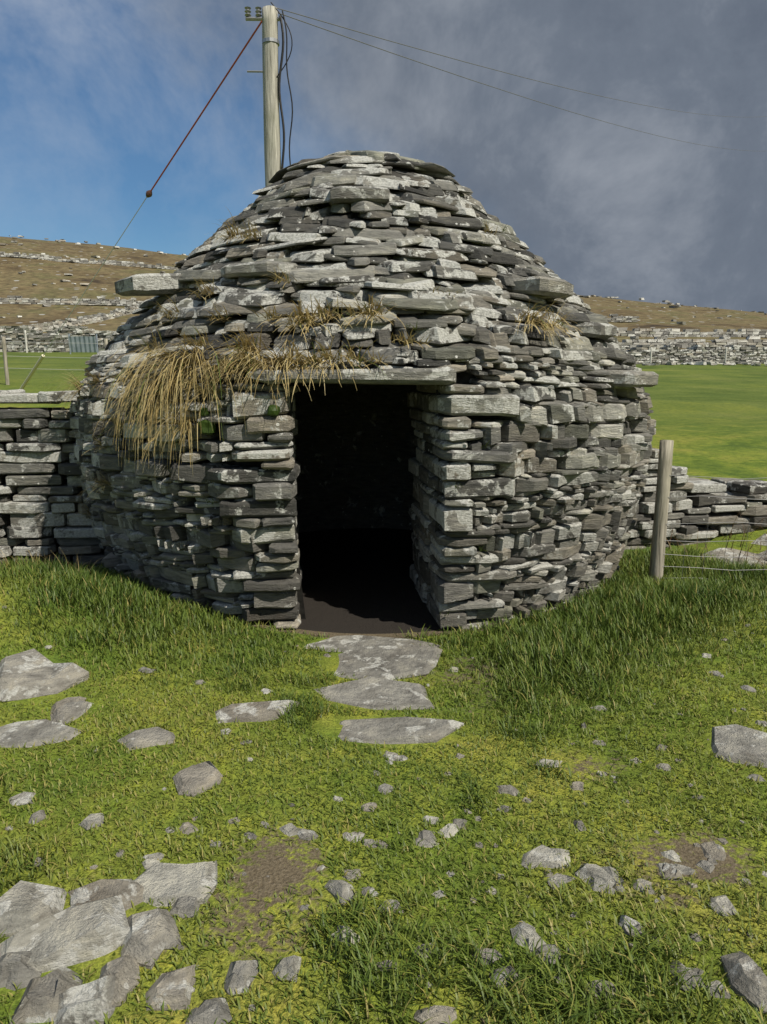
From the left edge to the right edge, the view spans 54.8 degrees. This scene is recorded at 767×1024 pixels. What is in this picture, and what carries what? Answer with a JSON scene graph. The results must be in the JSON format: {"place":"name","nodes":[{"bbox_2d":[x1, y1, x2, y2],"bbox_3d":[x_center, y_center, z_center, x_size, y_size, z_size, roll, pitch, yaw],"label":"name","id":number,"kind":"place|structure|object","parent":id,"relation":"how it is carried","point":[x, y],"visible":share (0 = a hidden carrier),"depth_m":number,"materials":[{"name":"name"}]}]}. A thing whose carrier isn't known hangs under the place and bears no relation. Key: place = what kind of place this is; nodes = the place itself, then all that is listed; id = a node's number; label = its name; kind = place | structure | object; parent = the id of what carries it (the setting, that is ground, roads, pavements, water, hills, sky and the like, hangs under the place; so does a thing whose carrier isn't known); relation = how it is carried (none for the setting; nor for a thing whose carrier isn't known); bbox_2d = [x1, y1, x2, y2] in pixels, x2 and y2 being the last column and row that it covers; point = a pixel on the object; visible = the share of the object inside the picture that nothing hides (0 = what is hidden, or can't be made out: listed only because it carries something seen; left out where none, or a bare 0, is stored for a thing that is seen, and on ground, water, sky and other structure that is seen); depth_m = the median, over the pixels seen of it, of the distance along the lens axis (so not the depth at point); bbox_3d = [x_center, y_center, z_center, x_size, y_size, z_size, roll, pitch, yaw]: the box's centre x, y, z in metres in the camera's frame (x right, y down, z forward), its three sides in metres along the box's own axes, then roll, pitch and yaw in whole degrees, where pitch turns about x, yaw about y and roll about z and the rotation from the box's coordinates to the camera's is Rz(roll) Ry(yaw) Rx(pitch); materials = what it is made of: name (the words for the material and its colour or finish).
{"place":"outdoors","nodes":[
{"label":"outdoors","id":0,"kind":"place"},
{"bbox_2d":[0,236,766,1023],"bbox_3d":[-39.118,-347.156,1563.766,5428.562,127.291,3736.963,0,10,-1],"label":"terrain","id":1,"kind":"structure","parent":0,"point":[710,420],"depth_m":3.08,"materials":[{"name":"green plant"}]},
{"bbox_2d":[2,337,107,384],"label":"fence posts","id":2,"kind":"object","parent":1,"relation":"on","point":[6,371],"visible":0.34,"depth_m":15.61,"materials":[{"name":"grey wood"}]},
{"bbox_2d":[0,341,103,369],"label":"fence wire","id":3,"kind":"object","parent":2,"relation":"attached to","point":[55,357],"visible":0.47,"depth_m":15.56,"materials":[{"name":"grey metal"}]},
{"bbox_2d":[0,549,119,572],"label":"grass","id":4,"kind":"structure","parent":1,"relation":"on","point":[46,559],"depth_m":5.73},
{"bbox_2d":[68,334,97,353],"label":"metal gate","id":5,"kind":"structure","parent":1,"relation":"on","point":[78,344],"depth_m":40.76,"materials":[{"name":"grey metal"}]},
{"bbox_2d":[43,197,146,355],"bbox_3d":[-3.691,-4.435,11.099,5.795,4.047,0.099,7,12,34],"label":"stay wire","id":6,"kind":"object","parent":1,"relation":"on","point":[96,274],"visible":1,"depth_m":11.81,"materials":[{"name":"grey metal"}]},
{"bbox_2d":[20,354,44,388],"bbox_3d":[-6.405,-2.489,13.426,0.984,0.718,0.060,7,13,35],"label":"stay wire guard","id":7,"kind":"object","parent":6,"relation":"attached to","point":[33,370],"visible":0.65,"depth_m":13.34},
{"bbox_2d":[146,190,151,197],"bbox_3d":[-3.432,-4.655,10.823,0.105,0.099,0.093,0,10,-1],"label":"guy wire insulator","id":8,"kind":"object","parent":6,"relation":"attached to","point":[148,193],"visible":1,"depth_m":10.79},
{"bbox_2d":[262,5,280,186],"bbox_3d":[-1.399,-3.155,9.691,0.259,6.218,0.248,0,10,-1],"label":"utility pole","id":9,"kind":"object","parent":1,"relation":"on","point":[272,146],"visible":0.34,"depth_m":9.24,"materials":[{"name":"brown wood"}]},
{"bbox_2d":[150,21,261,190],"bbox_3d":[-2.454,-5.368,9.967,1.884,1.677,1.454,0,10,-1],"label":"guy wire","id":10,"kind":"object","parent":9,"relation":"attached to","point":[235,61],"visible":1,"depth_m":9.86,"materials":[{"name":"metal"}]},
{"bbox_2d":[245,6,279,72],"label":"pole fittings","id":11,"kind":"object","parent":9,"relation":"attached to","point":[258,15],"visible":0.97,"depth_m":9.12,"materials":[{"name":"grey metal"}]},
{"bbox_2d":[270,2,292,168],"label":"hanging cables","id":12,"kind":"object","parent":9,"relation":"attached to","point":[279,82],"visible":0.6,"depth_m":9.22,"materials":[{"name":"black rubber"}]},
{"bbox_2d":[276,7,765,150],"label":"power lines","id":13,"kind":"object","parent":9,"relation":"attached to","point":[469,63],"visible":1,"depth_m":12.51,"materials":[{"name":"black metal"}]},
{"bbox_2d":[176,165,499,618],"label":"stones","id":14,"kind":"object","parent":1,"relation":"on","point":[462,377],"depth_m":4.75,"materials":[{"name":"grey stone"}]},
{"bbox_2d":[69,150,658,628],"bbox_3d":[-0.177,-1.143,6.061,4.970,3.612,3.634,0,10,-1],"label":"beehive hut","id":15,"kind":"object","parent":1,"relation":"on","point":[549,482],"visible":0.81,"depth_m":4.83,"materials":[{"name":"stone"}]},
{"bbox_2d":[44,206,580,518],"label":"dry grass","id":16,"kind":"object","parent":15,"relation":"attached to","point":[247,345],"visible":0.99,"depth_m":4.44,"materials":[{"name":"beige plant"}]},
{"bbox_2d":[198,224,510,615],"bbox_3d":[0.138,-0.638,4.658,2.398,2.623,1.020,-6,12,-30],"label":"moss","id":17,"kind":"object","parent":15,"relation":"attached to","point":[207,427],"visible":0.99,"depth_m":4.45,"materials":[{"name":"green plant"}]},
{"bbox_2d":[24,330,726,362],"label":"fence posts","id":18,"kind":"object","parent":1,"relation":"on","point":[26,346],"visible":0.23,"depth_m":52.14,"materials":[{"name":"grey wood"}]},
{"bbox_2d":[0,534,766,1023],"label":"ground stones","id":19,"kind":"object","parent":1,"relation":"on","point":[42,928],"visible":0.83,"depth_m":2.37,"materials":[{"name":"grey stone"}]},
{"bbox_2d":[0,389,766,568],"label":"walls","id":20,"kind":"structure","parent":1,"relation":"on","point":[42,480],"depth_m":6.06,"materials":[{"name":"stone"}]},
{"bbox_2d":[0,235,766,365],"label":"distant stone walls","id":21,"kind":"structure","parent":1,"relation":"on","point":[666,351],"depth_m":98.70,"materials":[{"name":"stone"}]},
{"bbox_2d":[649,440,673,581],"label":"fence posts","id":22,"kind":"object","parent":1,"relation":"on","point":[657,554],"visible":0.84,"depth_m":5.74,"materials":[{"name":"grey wood"}]},
{"bbox_2d":[663,475,766,579],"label":"wire mesh fence","id":23,"kind":"object","parent":22,"relation":"attached to","point":[717,541],"visible":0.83,"depth_m":5.75,"materials":[{"name":"grey"}]},
{"bbox_2d":[639,507,766,567],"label":"grass tufts","id":24,"kind":"object","parent":1,"relation":"on","point":[727,542],"visible":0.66,"depth_m":7.02,"materials":[{"name":"green plant"}]},
{"bbox_2d":[0,543,766,1023],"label":"grass","id":25,"kind":"structure","parent":0,"point":[624,603],"depth_m":3.09,"materials":[{"name":"green plant"}]},
{"bbox_2d":[0,0,766,312],"label":"sky","id":26,"kind":"structure","parent":0,"point":[98,97],"materials":[{"name":"blue"}]}
]}

